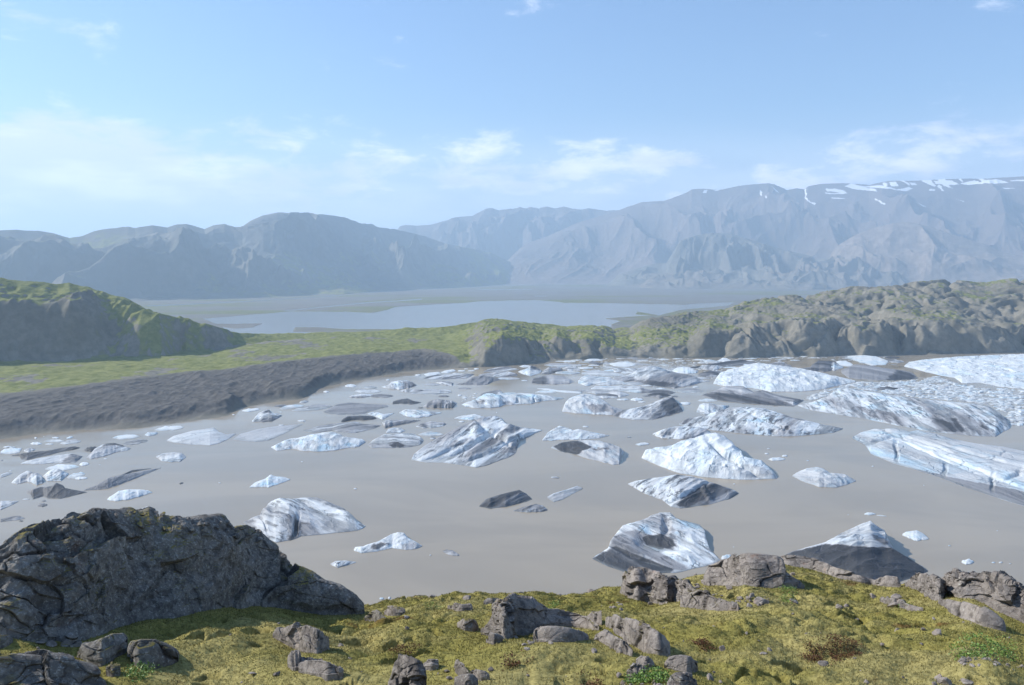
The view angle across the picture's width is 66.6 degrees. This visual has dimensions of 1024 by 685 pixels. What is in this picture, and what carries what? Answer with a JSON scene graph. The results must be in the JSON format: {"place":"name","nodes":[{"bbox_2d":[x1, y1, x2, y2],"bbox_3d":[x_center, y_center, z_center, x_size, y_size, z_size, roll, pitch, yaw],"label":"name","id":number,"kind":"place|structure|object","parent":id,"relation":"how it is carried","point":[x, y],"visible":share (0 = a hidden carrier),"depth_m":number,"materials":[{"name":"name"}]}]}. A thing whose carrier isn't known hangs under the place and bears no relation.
{"place":"outdoors","nodes":[
{"label":"outdoors","id":0,"kind":"place"},
{"bbox_2d":[0,212,510,301],"bbox_3d":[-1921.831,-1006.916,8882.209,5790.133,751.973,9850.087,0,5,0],"label":"mountain","id":1,"kind":"structure","parent":0,"point":[277,254],"depth_m":6000.66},
{"bbox_2d":[145,284,733,333],"bbox_3d":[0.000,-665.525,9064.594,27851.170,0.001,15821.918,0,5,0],"label":"lake water","id":2,"kind":"structure","parent":0,"point":[528,311],"depth_m":3297.73,"materials":[{"name":"blue liquid"}]},
{"bbox_2d":[135,284,837,331],"bbox_3d":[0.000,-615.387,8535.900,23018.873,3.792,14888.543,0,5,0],"label":"ground","id":3,"kind":"structure","parent":0,"point":[562,293],"depth_m":4938.48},
{"bbox_2d":[397,206,617,260],"bbox_3d":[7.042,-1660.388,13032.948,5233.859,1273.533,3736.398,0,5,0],"label":"mountain","id":4,"kind":"structure","parent":0,"point":[506,234],"depth_m":12622.23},
{"bbox_2d":[0,353,1023,604],"bbox_3d":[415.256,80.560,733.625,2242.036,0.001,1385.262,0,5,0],"label":"lagoon water","id":5,"kind":"structure","parent":0,"point":[436,511],"depth_m":527.66,"materials":[{"name":"liquid"}]},
{"bbox_2d":[12,471,43,484],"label":"iceberg","id":6,"kind":"object","parent":5,"relation":"on","point":[32,477],"visible":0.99,"depth_m":550.20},
{"bbox_2d":[12,446,79,459],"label":"iceberg","id":7,"kind":"object","parent":5,"relation":"on","point":[27,456],"visible":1,"depth_m":627.25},
{"bbox_2d":[21,453,81,463],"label":"iceberg","id":8,"kind":"object","parent":5,"relation":"on","point":[69,458],"visible":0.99,"depth_m":607.41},
{"bbox_2d":[43,469,68,480],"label":"iceberg","id":9,"kind":"object","parent":5,"relation":"on","point":[56,475],"visible":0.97,"depth_m":558.95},
{"bbox_2d":[27,483,86,498],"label":"iceberg","id":10,"kind":"object","parent":5,"relation":"on","point":[57,491],"visible":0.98,"depth_m":517.82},
{"bbox_2d":[87,443,130,458],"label":"iceberg","id":11,"kind":"object","parent":5,"relation":"on","point":[103,450],"visible":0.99,"depth_m":636.15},
{"bbox_2d":[85,468,159,489],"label":"iceberg","id":12,"kind":"object","parent":5,"relation":"on","point":[109,482],"visible":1,"depth_m":545.66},
{"bbox_2d":[107,489,151,500],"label":"iceberg","id":13,"kind":"object","parent":5,"relation":"on","point":[128,494],"visible":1,"depth_m":512.25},
{"bbox_2d":[156,452,185,461],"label":"iceberg","id":14,"kind":"object","parent":5,"relation":"on","point":[173,457],"visible":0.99,"depth_m":614.59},
{"bbox_2d":[167,428,235,444],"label":"iceberg","id":15,"kind":"object","parent":5,"relation":"on","point":[210,436],"visible":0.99,"depth_m":683.22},
{"bbox_2d":[252,409,281,421],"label":"iceberg","id":16,"kind":"object","parent":5,"relation":"on","point":[267,415],"visible":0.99,"depth_m":777.40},
{"bbox_2d":[234,424,301,441],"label":"iceberg","id":17,"kind":"object","parent":5,"relation":"on","point":[263,434],"visible":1,"depth_m":704.79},
{"bbox_2d":[250,475,289,487],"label":"iceberg","id":18,"kind":"object","parent":5,"relation":"on","point":[270,480],"visible":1,"depth_m":543.73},
{"bbox_2d":[243,497,364,541],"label":"iceberg","id":19,"kind":"object","parent":5,"relation":"on","point":[281,519],"visible":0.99,"depth_m":453.32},
{"bbox_2d":[292,404,331,410],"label":"ice floe","id":20,"kind":"object","parent":5,"relation":"on","point":[313,407],"visible":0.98,"depth_m":836.53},
{"bbox_2d":[271,432,364,451],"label":"iceberg","id":21,"kind":"object","parent":5,"relation":"on","point":[327,441],"visible":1,"depth_m":656.73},
{"bbox_2d":[303,421,379,432],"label":"iceberg","id":22,"kind":"object","parent":5,"relation":"on","point":[351,427],"visible":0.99,"depth_m":729.57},
{"bbox_2d":[324,403,387,414],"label":"iceberg","id":23,"kind":"object","parent":5,"relation":"on","point":[349,408],"visible":0.99,"depth_m":829.99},
{"bbox_2d":[354,532,421,552],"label":"iceberg","id":24,"kind":"object","parent":5,"relation":"on","point":[400,540],"visible":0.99,"depth_m":420.40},
{"bbox_2d":[368,433,422,447],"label":"iceberg","id":25,"kind":"object","parent":5,"relation":"on","point":[396,440],"visible":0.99,"depth_m":668.81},
{"bbox_2d":[382,380,415,389],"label":"iceberg","id":26,"kind":"object","parent":5,"relation":"on","point":[401,384],"visible":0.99,"depth_m":985.32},
{"bbox_2d":[382,420,419,427],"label":"iceberg","id":27,"kind":"object","parent":5,"relation":"on","point":[388,423],"visible":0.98,"depth_m":751.41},
{"bbox_2d":[399,409,440,417],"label":"iceberg","id":28,"kind":"object","parent":5,"relation":"on","point":[413,413],"visible":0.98,"depth_m":798.61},
{"bbox_2d":[408,389,451,394],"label":"ice floe","id":29,"kind":"object","parent":5,"relation":"on","point":[431,391],"visible":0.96,"depth_m":941.80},
{"bbox_2d":[416,421,445,427],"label":"ice floe","id":30,"kind":"object","parent":5,"relation":"on","point":[431,424],"visible":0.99,"depth_m":742.98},
{"bbox_2d":[423,399,455,407],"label":"iceberg","id":31,"kind":"object","parent":5,"relation":"on","point":[438,403],"visible":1,"depth_m":845.54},
{"bbox_2d":[424,374,473,379],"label":"iceberg","id":32,"kind":"object","parent":5,"relation":"on","point":[452,376],"visible":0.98,"depth_m":1070.94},
{"bbox_2d":[412,416,541,467],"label":"iceberg","id":33,"kind":"object","parent":5,"relation":"on","point":[484,441],"visible":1,"depth_m":650.32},
{"bbox_2d":[455,376,500,384],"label":"iceberg","id":34,"kind":"object","parent":5,"relation":"on","point":[481,380],"visible":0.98,"depth_m":1025.57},
{"bbox_2d":[478,371,516,376],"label":"iceberg","id":35,"kind":"object","parent":5,"relation":"on","point":[501,374],"visible":0.98,"depth_m":1096.04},
{"bbox_2d":[479,490,531,508],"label":"iceberg","id":36,"kind":"object","parent":5,"relation":"on","point":[510,498],"visible":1,"depth_m":498.74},
{"bbox_2d":[462,392,563,407],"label":"iceberg","id":37,"kind":"object","parent":5,"relation":"on","point":[489,400],"visible":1,"depth_m":870.60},
{"bbox_2d":[518,366,540,375],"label":"iceberg","id":38,"kind":"object","parent":5,"relation":"on","point":[531,370],"visible":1,"depth_m":1119.44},
{"bbox_2d":[513,504,546,511],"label":"iceberg","id":39,"kind":"object","parent":5,"relation":"on","point":[535,508],"visible":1,"depth_m":483.28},
{"bbox_2d":[531,375,573,384],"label":"iceberg","id":40,"kind":"object","parent":5,"relation":"on","point":[553,379],"visible":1,"depth_m":1028.21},
{"bbox_2d":[548,486,581,501],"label":"iceberg","id":41,"kind":"object","parent":5,"relation":"on","point":[558,496],"visible":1,"depth_m":517.16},
{"bbox_2d":[542,426,608,440],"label":"iceberg","id":42,"kind":"object","parent":5,"relation":"on","point":[561,433],"visible":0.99,"depth_m":692.98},
{"bbox_2d":[551,440,623,464],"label":"iceberg","id":43,"kind":"object","parent":5,"relation":"on","point":[605,452],"visible":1,"depth_m":629.96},
{"bbox_2d":[562,394,621,414],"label":"iceberg","id":44,"kind":"object","parent":5,"relation":"on","point":[586,404],"visible":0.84,"depth_m":822.38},
{"bbox_2d":[578,375,623,385],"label":"iceberg","id":45,"kind":"object","parent":5,"relation":"on","point":[587,380],"visible":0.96,"depth_m":1023.09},
{"bbox_2d":[576,390,628,396],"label":"iceberg","id":46,"kind":"object","parent":5,"relation":"on","point":[620,394],"visible":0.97,"depth_m":937.99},
{"bbox_2d":[582,370,624,375],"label":"iceberg","id":47,"kind":"object","parent":5,"relation":"on","point":[603,373],"visible":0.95,"depth_m":1108.64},
{"bbox_2d":[591,386,651,392],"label":"iceberg","id":48,"kind":"object","parent":5,"relation":"on","point":[636,389],"visible":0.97,"depth_m":964.87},
{"bbox_2d":[613,396,682,419],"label":"iceberg","id":49,"kind":"object","parent":5,"relation":"on","point":[667,406],"visible":0.99,"depth_m":803.19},
{"bbox_2d":[592,512,719,572],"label":"iceberg","id":50,"kind":"object","parent":5,"relation":"on","point":[665,542],"visible":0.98,"depth_m":416.05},
{"bbox_2d":[613,366,708,388],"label":"iceberg","id":51,"kind":"object","parent":5,"relation":"on","point":[654,376],"visible":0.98,"depth_m":1034.85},
{"bbox_2d":[652,426,709,438],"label":"iceberg","id":52,"kind":"object","parent":5,"relation":"on","point":[680,432],"visible":0.92,"depth_m":699.81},
{"bbox_2d":[628,475,738,507],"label":"iceberg","id":53,"kind":"object","parent":5,"relation":"on","point":[679,491],"visible":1,"depth_m":515.08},
{"bbox_2d":[642,433,776,479],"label":"iceberg","id":54,"kind":"object","parent":5,"relation":"on","point":[712,455],"visible":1,"depth_m":588.07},
{"bbox_2d":[697,403,728,414],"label":"iceberg","id":55,"kind":"object","parent":5,"relation":"on","point":[705,408],"visible":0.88,"depth_m":822.58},
{"bbox_2d":[690,360,755,367],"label":"iceberg","id":56,"kind":"object","parent":5,"relation":"on","point":[732,363],"visible":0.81,"depth_m":1218.11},
{"bbox_2d":[702,386,802,406],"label":"iceberg","id":57,"kind":"object","parent":5,"relation":"on","point":[739,394],"visible":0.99,"depth_m":890.12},
{"bbox_2d":[679,407,842,436],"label":"iceberg","id":58,"kind":"object","parent":5,"relation":"on","point":[754,421],"visible":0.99,"depth_m":730.80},
{"bbox_2d":[713,363,854,391],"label":"iceberg","id":59,"kind":"object","parent":5,"relation":"on","point":[769,377],"visible":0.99,"depth_m":1013.26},
{"bbox_2d":[574,356,1023,425],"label":"brash ice","id":60,"kind":"structure","parent":5,"relation":"on","point":[1004,395],"depth_m":942.67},
{"bbox_2d":[802,360,837,371],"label":"iceberg","id":61,"kind":"object","parent":5,"relation":"on","point":[821,366],"visible":0.78,"depth_m":1162.95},
{"bbox_2d":[793,467,855,487],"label":"iceberg","id":62,"kind":"object","parent":5,"relation":"on","point":[818,477],"visible":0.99,"depth_m":549.69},
{"bbox_2d":[786,521,927,581],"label":"iceberg","id":63,"kind":"object","parent":5,"relation":"on","point":[866,549],"visible":0.76,"depth_m":393.79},
{"bbox_2d":[845,355,887,365],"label":"ice floe","id":64,"kind":"object","parent":5,"relation":"on","point":[871,360],"visible":0.99,"depth_m":1269.43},
{"bbox_2d":[841,364,916,380],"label":"iceberg","id":65,"kind":"object","parent":5,"relation":"on","point":[855,371],"visible":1,"depth_m":1086.44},
{"bbox_2d":[798,388,1009,436],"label":"iceberg","id":66,"kind":"object","parent":5,"relation":"on","point":[961,418],"visible":1,"depth_m":783.47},
{"bbox_2d":[902,530,928,540],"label":"ice floe","id":67,"kind":"object","parent":5,"relation":"on","point":[915,535],"visible":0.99,"depth_m":435.73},
{"bbox_2d":[852,428,1023,505],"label":"iceberg","id":68,"kind":"object","parent":5,"relation":"on","point":[994,471],"visible":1,"depth_m":606.22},
{"bbox_2d":[904,354,1023,388],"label":"iceberg","id":69,"kind":"object","parent":5,"relation":"on","point":[1002,370],"visible":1,"depth_m":1139.12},
{"bbox_2d":[0,277,1023,438],"bbox_3d":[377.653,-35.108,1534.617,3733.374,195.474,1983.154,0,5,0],"label":"rocky hills","id":70,"kind":"structure","parent":0,"point":[73,357],"depth_m":1247.39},
{"bbox_2d":[0,564,1023,684],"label":"slope","id":71,"kind":"structure","parent":0,"point":[357,678],"depth_m":10.00,"materials":[{"name":"plant"}]},
{"bbox_2d":[0,635,12,648],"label":"boulder","id":72,"kind":"object","parent":71,"relation":"on","point":[5,640],"visible":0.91,"depth_m":9.33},
{"bbox_2d":[0,649,106,684],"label":"rock outcrop","id":73,"kind":"object","parent":71,"relation":"on","point":[41,667],"visible":1,"depth_m":8.03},
{"bbox_2d":[61,632,81,646],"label":"boulder","id":74,"kind":"object","parent":71,"relation":"on","point":[71,639],"visible":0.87,"depth_m":9.88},
{"bbox_2d":[77,633,127,666],"bbox_3d":[-4.855,3.909,9.334,0.554,1.046,1.250,-4,7,-38],"label":"boulder","id":75,"kind":"object","parent":71,"relation":"on","point":[100,652],"visible":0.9,"depth_m":8.99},
{"bbox_2d":[106,662,120,676],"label":"boulder","id":76,"kind":"object","parent":71,"relation":"on","point":[112,670],"visible":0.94,"depth_m":8.53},
{"bbox_2d":[121,660,160,683],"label":"leafy plants","id":77,"kind":"object","parent":71,"relation":"on","point":[142,674],"visible":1,"depth_m":8.56,"materials":[{"name":"green plant"}]},
{"bbox_2d":[127,639,178,668],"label":"boulder","id":78,"kind":"object","parent":71,"relation":"on","point":[155,652],"visible":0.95,"depth_m":9.08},
{"bbox_2d":[0,507,364,642],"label":"rock outcrop","id":79,"kind":"object","parent":71,"relation":"on","point":[104,574],"visible":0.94,"depth_m":11.67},
{"bbox_2d":[273,622,329,653],"bbox_3d":[-2.702,4.141,10.437,0.667,1.178,1.730,-4,7,-38],"label":"boulder","id":80,"kind":"object","parent":71,"relation":"on","point":[305,638],"visible":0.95,"depth_m":10.04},
{"bbox_2d":[287,650,322,670],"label":"rock","id":81,"kind":"object","parent":71,"relation":"on","point":[294,659],"visible":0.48,"depth_m":8.68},
{"bbox_2d":[298,660,343,680],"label":"rock","id":82,"kind":"object","parent":71,"relation":"on","point":[326,671],"visible":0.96,"depth_m":8.21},
{"bbox_2d":[364,610,385,621],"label":"boulder","id":83,"kind":"object","parent":71,"relation":"on","point":[374,615],"visible":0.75,"depth_m":14.07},
{"bbox_2d":[384,605,404,615],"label":"boulder","id":84,"kind":"object","parent":71,"relation":"on","point":[393,610],"visible":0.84,"depth_m":14.33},
{"bbox_2d":[388,642,425,655],"bbox_3d":[-1.389,4.040,9.986,0.563,0.558,1.117,-3,6,-28],"label":"heather","id":85,"kind":"object","parent":71,"relation":"on","point":[402,646],"visible":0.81,"depth_m":9.83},
{"bbox_2d":[388,654,426,684],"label":"rock outcrop","id":86,"kind":"object","parent":71,"relation":"on","point":[408,670],"visible":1,"depth_m":6.93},
{"bbox_2d":[423,659,438,670],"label":"boulder","id":87,"kind":"object","parent":71,"relation":"on","point":[430,664],"visible":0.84,"depth_m":8.34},
{"bbox_2d":[447,602,472,610],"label":"rock","id":88,"kind":"object","parent":71,"relation":"on","point":[455,606],"visible":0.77,"depth_m":14.15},
{"bbox_2d":[454,659,468,675],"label":"boulder","id":89,"kind":"object","parent":71,"relation":"on","point":[460,668],"visible":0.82,"depth_m":7.96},
{"bbox_2d":[454,673,477,684],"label":"rock","id":90,"kind":"object","parent":71,"relation":"on","point":[467,679],"visible":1,"depth_m":6.59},
{"bbox_2d":[457,618,478,631],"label":"boulder","id":91,"kind":"object","parent":71,"relation":"on","point":[469,624],"visible":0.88,"depth_m":11.94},
{"bbox_2d":[470,669,489,680],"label":"rock","id":92,"kind":"object","parent":71,"relation":"on","point":[481,675],"visible":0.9,"depth_m":7.27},
{"bbox_2d":[486,632,503,644],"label":"boulder","id":93,"kind":"object","parent":71,"relation":"on","point":[493,638],"visible":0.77,"depth_m":9.15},
{"bbox_2d":[481,604,515,639],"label":"rock outcrop","id":94,"kind":"object","parent":71,"relation":"on","point":[499,623],"visible":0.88,"depth_m":10.41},
{"bbox_2d":[0,563,1023,684],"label":"moss","id":95,"kind":"object","parent":71,"relation":"on","point":[481,639],"visible":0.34,"depth_m":10.90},
{"bbox_2d":[500,648,533,673],"bbox_3d":[0.050,3.293,8.022,0.360,0.126,0.578,0,5,0],"label":"heather","id":96,"kind":"object","parent":71,"relation":"on","point":[511,664],"visible":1,"depth_m":7.98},
{"bbox_2d":[492,593,598,635],"bbox_3d":[0.505,4.422,12.203,1.661,1.349,2.293,0,5,0],"label":"rock outcrop","id":97,"kind":"object","parent":71,"relation":"on","point":[527,615],"visible":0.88,"depth_m":12.30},
{"bbox_2d":[533,626,588,642],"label":"boulder","id":98,"kind":"object","parent":71,"relation":"on","point":[553,634],"visible":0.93,"depth_m":8.84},
{"bbox_2d":[587,610,601,625],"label":"boulder","id":99,"kind":"object","parent":71,"relation":"on","point":[596,617],"visible":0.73,"depth_m":12.78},
{"bbox_2d":[595,629,632,655],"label":"rock","id":100,"kind":"object","parent":71,"relation":"on","point":[608,638],"visible":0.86,"depth_m":8.74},
{"bbox_2d":[627,662,645,679],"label":"boulder","id":101,"kind":"object","parent":71,"relation":"on","point":[635,668],"visible":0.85,"depth_m":7.43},
{"bbox_2d":[605,614,669,656],"bbox_3d":[1.617,4.199,10.665,0.390,2.211,4.047,0,5,-3],"label":"rock outcrop","id":102,"kind":"object","parent":71,"relation":"on","point":[642,636],"visible":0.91,"depth_m":9.53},
{"bbox_2d":[619,664,670,684],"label":"leafy plants","id":103,"kind":"object","parent":71,"relation":"on","point":[655,672],"visible":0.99,"depth_m":7.16,"materials":[{"name":"green plant"}]},
{"bbox_2d":[636,656,654,670],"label":"boulder","id":104,"kind":"object","parent":71,"relation":"on","point":[644,660],"visible":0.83,"depth_m":7.71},
{"bbox_2d":[620,566,736,610],"bbox_3d":[3.380,5.805,16.906,1.009,3.509,7.617,-1,6,-10],"label":"rock outcrop","id":105,"kind":"object","parent":71,"relation":"on","point":[643,584],"visible":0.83,"depth_m":17.43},
{"bbox_2d":[664,655,697,672],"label":"rock","id":106,"kind":"object","parent":71,"relation":"on","point":[683,663],"visible":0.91,"depth_m":7.73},
{"bbox_2d":[667,672,697,684],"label":"rock","id":107,"kind":"object","parent":71,"relation":"on","point":[680,678],"visible":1,"depth_m":6.89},
{"bbox_2d":[686,637,717,654],"bbox_3d":[2.432,3.855,9.893,0.384,0.173,0.698,0,5,0],"label":"heather","id":108,"kind":"object","parent":71,"relation":"on","point":[703,641],"visible":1,"depth_m":9.92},
{"bbox_2d":[680,594,737,610],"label":"rock outcrop","id":109,"kind":"object","parent":71,"relation":"on","point":[705,602],"visible":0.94,"depth_m":13.95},
{"bbox_2d":[703,553,804,588],"bbox_3d":[5.605,5.692,18.419,1.571,2.081,3.454,-1,6,-9],"label":"rock outcrop","id":110,"kind":"object","parent":71,"relation":"on","point":[758,570],"visible":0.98,"depth_m":17.28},
{"bbox_2d":[793,634,865,664],"bbox_3d":[4.043,3.861,9.801,1.141,0.271,0.864,-2,6,-24],"label":"heather","id":111,"kind":"object","parent":71,"relation":"on","point":[809,657],"visible":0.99,"depth_m":9.74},
{"bbox_2d":[780,555,900,586],"bbox_3d":[8.903,6.521,21.435,1.161,1.377,4.054,-4,7,-34],"label":"rock outcrop","id":112,"kind":"object","parent":71,"relation":"on","point":[815,564],"visible":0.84,"depth_m":21.19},
{"bbox_2d":[880,596,922,610],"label":"rock","id":113,"kind":"object","parent":71,"relation":"on","point":[901,602],"visible":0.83,"depth_m":14.72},
{"bbox_2d":[905,572,946,600],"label":"rock","id":114,"kind":"object","parent":71,"relation":"on","point":[932,586],"visible":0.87,"depth_m":15.65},
{"bbox_2d":[938,599,1005,631],"bbox_3d":[7.916,4.916,13.660,0.559,1.309,2.534,1,5,6],"label":"rock","id":115,"kind":"object","parent":71,"relation":"on","point":[983,616],"visible":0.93,"depth_m":13.00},
{"bbox_2d":[944,630,1019,660],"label":"leafy plants","id":116,"kind":"object","parent":71,"relation":"on","point":[986,648],"visible":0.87,"depth_m":9.53,"materials":[{"name":"green plant"}]},
{"bbox_2d":[941,568,1023,622],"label":"rock outcrop","id":117,"kind":"object","parent":71,"relation":"on","point":[1000,591],"visible":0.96,"depth_m":14.32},
{"bbox_2d":[0,0,1023,237],"label":"sky","id":118,"kind":"structure","parent":0,"point":[391,114],"materials":[{"name":"blue"}]},
{"bbox_2d":[604,233,814,286],"bbox_3d":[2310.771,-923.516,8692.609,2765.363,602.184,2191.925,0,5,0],"label":"mountain","id":119,"kind":"structure","parent":0,"point":[716,253],"depth_m":8428.43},
{"bbox_2d":[506,176,1023,283],"bbox_3d":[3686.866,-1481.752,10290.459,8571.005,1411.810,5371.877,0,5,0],"label":"mountain","id":120,"kind":"structure","parent":0,"point":[818,221],"depth_m":10228.52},
{"bbox_2d":[626,255,905,289],"bbox_3d":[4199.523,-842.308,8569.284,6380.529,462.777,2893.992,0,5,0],"label":"mountain","id":121,"kind":"structure","parent":0,"point":[821,273],"depth_m":7725.77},
{"bbox_2d":[830,222,1023,283],"bbox_3d":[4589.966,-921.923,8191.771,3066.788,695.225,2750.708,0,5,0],"label":"mountain","id":122,"kind":"structure","parent":0,"point":[911,252],"depth_m":7923.71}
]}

